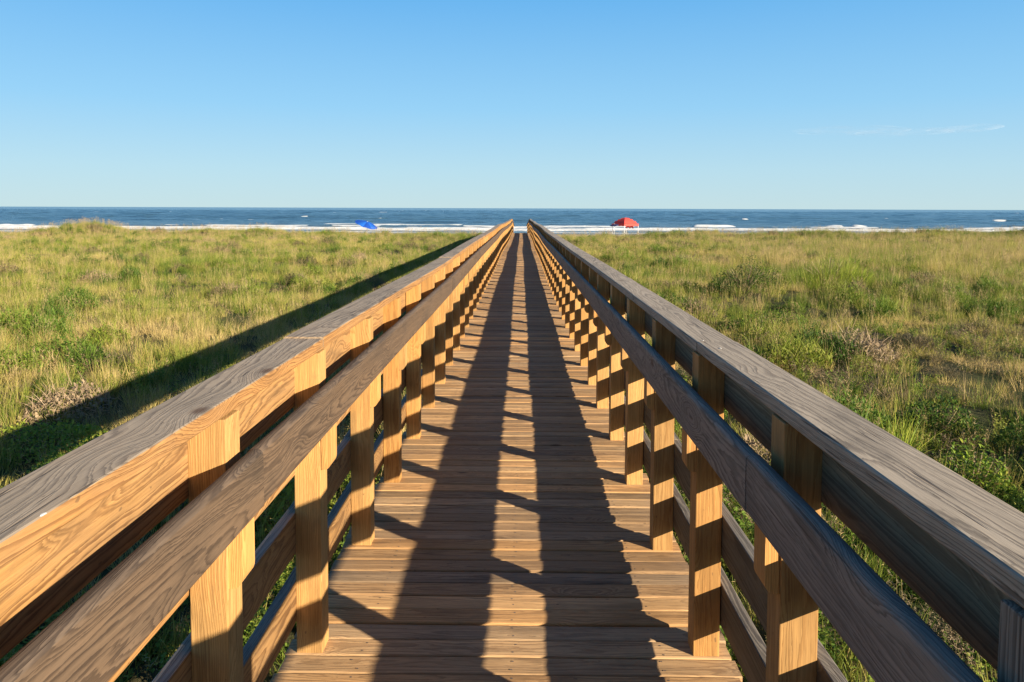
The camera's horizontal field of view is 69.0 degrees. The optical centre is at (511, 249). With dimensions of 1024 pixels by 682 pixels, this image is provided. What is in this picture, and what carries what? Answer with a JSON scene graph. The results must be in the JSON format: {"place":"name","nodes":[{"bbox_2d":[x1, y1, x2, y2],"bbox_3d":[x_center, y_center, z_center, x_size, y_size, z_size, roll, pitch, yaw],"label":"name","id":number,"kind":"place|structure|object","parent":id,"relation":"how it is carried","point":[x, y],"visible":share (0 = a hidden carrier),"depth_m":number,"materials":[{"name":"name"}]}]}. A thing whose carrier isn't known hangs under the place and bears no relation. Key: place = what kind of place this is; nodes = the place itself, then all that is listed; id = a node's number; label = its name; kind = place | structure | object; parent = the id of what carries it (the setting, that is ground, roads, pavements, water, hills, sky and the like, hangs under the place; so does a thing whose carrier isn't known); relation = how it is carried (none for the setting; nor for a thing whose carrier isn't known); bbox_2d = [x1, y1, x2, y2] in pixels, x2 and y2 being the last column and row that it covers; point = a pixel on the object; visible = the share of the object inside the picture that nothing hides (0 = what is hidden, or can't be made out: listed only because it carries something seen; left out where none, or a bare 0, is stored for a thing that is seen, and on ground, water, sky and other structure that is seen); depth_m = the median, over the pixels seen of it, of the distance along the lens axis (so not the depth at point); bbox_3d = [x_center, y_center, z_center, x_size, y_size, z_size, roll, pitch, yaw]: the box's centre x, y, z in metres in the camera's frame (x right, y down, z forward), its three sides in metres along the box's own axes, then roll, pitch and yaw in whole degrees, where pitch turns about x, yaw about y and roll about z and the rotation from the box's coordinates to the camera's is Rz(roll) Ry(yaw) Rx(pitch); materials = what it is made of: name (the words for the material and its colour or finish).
{"place":"outdoors","nodes":[
{"label":"outdoors","id":0,"kind":"place"},
{"bbox_2d":[0,217,1023,681],"bbox_3d":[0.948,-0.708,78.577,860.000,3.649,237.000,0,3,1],"label":"ground","id":1,"kind":"structure","parent":0,"point":[982,416],"depth_m":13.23,"materials":[{"name":"green plant"}]},
{"bbox_2d":[0,418,110,466],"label":"broad leaf plant","id":2,"kind":"object","parent":1,"relation":"on","point":[77,430],"visible":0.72,"depth_m":9.44,"materials":[{"name":"green plant"}]},
{"bbox_2d":[26,435,98,472],"bbox_3d":[-4.493,2.301,8.385,1.859,0.566,1.488,0,3,1],"label":"broad leaf plant","id":3,"kind":"object","parent":1,"relation":"on","point":[75,444],"visible":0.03,"depth_m":8.31,"materials":[{"name":"green plant"}]},
{"bbox_2d":[355,220,376,229],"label":"beach umbrella","id":4,"kind":"object","parent":1,"relation":"on","point":[365,224],"visible":0.94,"depth_m":86.14,"materials":[{"name":"blue fabric"}]},
{"bbox_2d":[270,233,742,681],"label":"boardwalk deck","id":5,"kind":"structure","parent":1,"relation":"on","point":[511,542],"depth_m":3.44,"materials":[{"name":"brown wood"}]},
{"bbox_2d":[0,219,513,681],"bbox_3d":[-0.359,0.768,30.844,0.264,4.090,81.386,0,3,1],"label":"boardwalk railing","id":6,"kind":"object","parent":5,"relation":"attached to","point":[74,522],"visible":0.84,"depth_m":1.78,"materials":[{"name":"brown wood"}]},
{"bbox_2d":[526,219,1023,681],"bbox_3d":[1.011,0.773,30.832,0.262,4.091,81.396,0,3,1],"label":"boardwalk railing","id":7,"kind":"object","parent":5,"relation":"attached to","point":[945,544],"visible":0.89,"depth_m":1.75,"materials":[{"name":"brown wood"}]},
{"bbox_2d":[0,222,1023,566],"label":"brush","id":8,"kind":"object","parent":1,"relation":"on","point":[836,346],"visible":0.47,"depth_m":20.96,"materials":[{"name":"green plant"}]},
{"bbox_2d":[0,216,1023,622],"bbox_3d":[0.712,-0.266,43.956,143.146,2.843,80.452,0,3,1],"label":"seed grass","id":9,"kind":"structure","parent":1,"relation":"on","point":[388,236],"depth_m":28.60,"materials":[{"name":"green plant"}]},
{"bbox_2d":[0,223,1023,681],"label":"leafy ground cover","id":10,"kind":"object","parent":1,"relation":"on","point":[282,579],"visible":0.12,"depth_m":11.97,"materials":[{"name":"green plant"}]},
{"bbox_2d":[0,224,1023,673],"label":"dry weeds","id":11,"kind":"object","parent":1,"relation":"on","point":[946,372],"visible":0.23,"depth_m":13.40,"materials":[{"name":"plant"}]},
{"bbox_2d":[612,218,638,231],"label":"canopy tent","id":12,"kind":"object","parent":1,"relation":"on","point":[627,222],"visible":0.94,"depth_m":102.99,"materials":[{"name":"red fabric"}]},
{"bbox_2d":[705,255,783,295],"bbox_3d":[7.786,0.872,24.988,2.677,1.434,1.278,0,3,1],"label":"dark bush","id":13,"kind":"object","parent":1,"relation":"on","point":[740,280],"visible":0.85,"depth_m":24.90,"materials":[{"name":"green plant"}]},
{"bbox_2d":[716,309,812,333],"bbox_3d":[6.319,1.792,18.653,2.445,0.645,1.069,0,3,1],"label":"green bush","id":14,"kind":"object","parent":1,"relation":"on","point":[747,319],"visible":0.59,"depth_m":18.60,"materials":[{"name":"green plant"}]},
{"bbox_2d":[749,262,789,288],"bbox_3d":[9.319,0.961,26.971,1.467,1.098,1.087,0,3,1],"label":"green bush","id":15,"kind":"object","parent":1,"relation":"on","point":[775,272],"visible":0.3,"depth_m":26.87,"materials":[{"name":"green plant"}]},
{"bbox_2d":[776,250,883,289],"bbox_3d":[11.201,0.683,26.447,4.098,1.642,2.490,0,3,1],"label":"broad grass clump","id":16,"kind":"object","parent":1,"relation":"on","point":[827,271],"visible":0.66,"depth_m":26.23,"materials":[{"name":"green plant"}]},
{"bbox_2d":[885,328,944,353],"bbox_3d":[8.781,1.933,16.230,1.230,0.557,0.951,0,3,1],"label":"dry bush","id":17,"kind":"object","parent":1,"relation":"on","point":[904,338],"visible":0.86,"depth_m":16.16,"materials":[{"name":"plant"}]},
{"bbox_2d":[891,392,984,440],"bbox_3d":[5.867,2.296,10.265,1.244,0.680,0.881,0,3,1],"label":"dark bush","id":18,"kind":"object","parent":1,"relation":"on","point":[946,419],"visible":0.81,"depth_m":10.19,"materials":[{"name":"green plant"}]},
{"bbox_2d":[919,320,1023,336],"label":"dry bush","id":19,"kind":"object","parent":1,"relation":"on","point":[965,327],"visible":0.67,"depth_m":17.97,"materials":[{"name":"brown plant"}]},
{"bbox_2d":[938,435,1020,503],"bbox_3d":[4.832,2.305,7.822,0.911,0.707,0.797,0,3,1],"label":"leafy weed","id":20,"kind":"object","parent":1,"relation":"on","point":[993,476],"visible":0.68,"depth_m":7.75,"materials":[{"name":"green plant"}]},
{"bbox_2d":[0,209,1023,234],"bbox_3d":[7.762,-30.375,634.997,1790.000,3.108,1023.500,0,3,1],"label":"sea water","id":21,"kind":"structure","parent":0,"point":[578,222],"depth_m":276.77,"materials":[{"name":"blue liquid"}]},
{"bbox_2d":[0,206,1023,212],"bbox_3d":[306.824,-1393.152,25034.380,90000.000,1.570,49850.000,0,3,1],"label":"open sea","id":22,"kind":"structure","parent":0,"point":[511,209],"depth_m":2676.35,"materials":[{"name":"liquid"}]},
{"bbox_2d":[0,0,1023,209],"label":"sky","id":23,"kind":"structure","parent":0,"point":[585,104],"materials":[{"name":"blue"}]},
{"bbox_2d":[869,385,947,453],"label":"arching grass","id":24,"kind":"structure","parent":0,"point":[902,438],"depth_m":8.99,"materials":[{"name":"green plant"}]}
]}

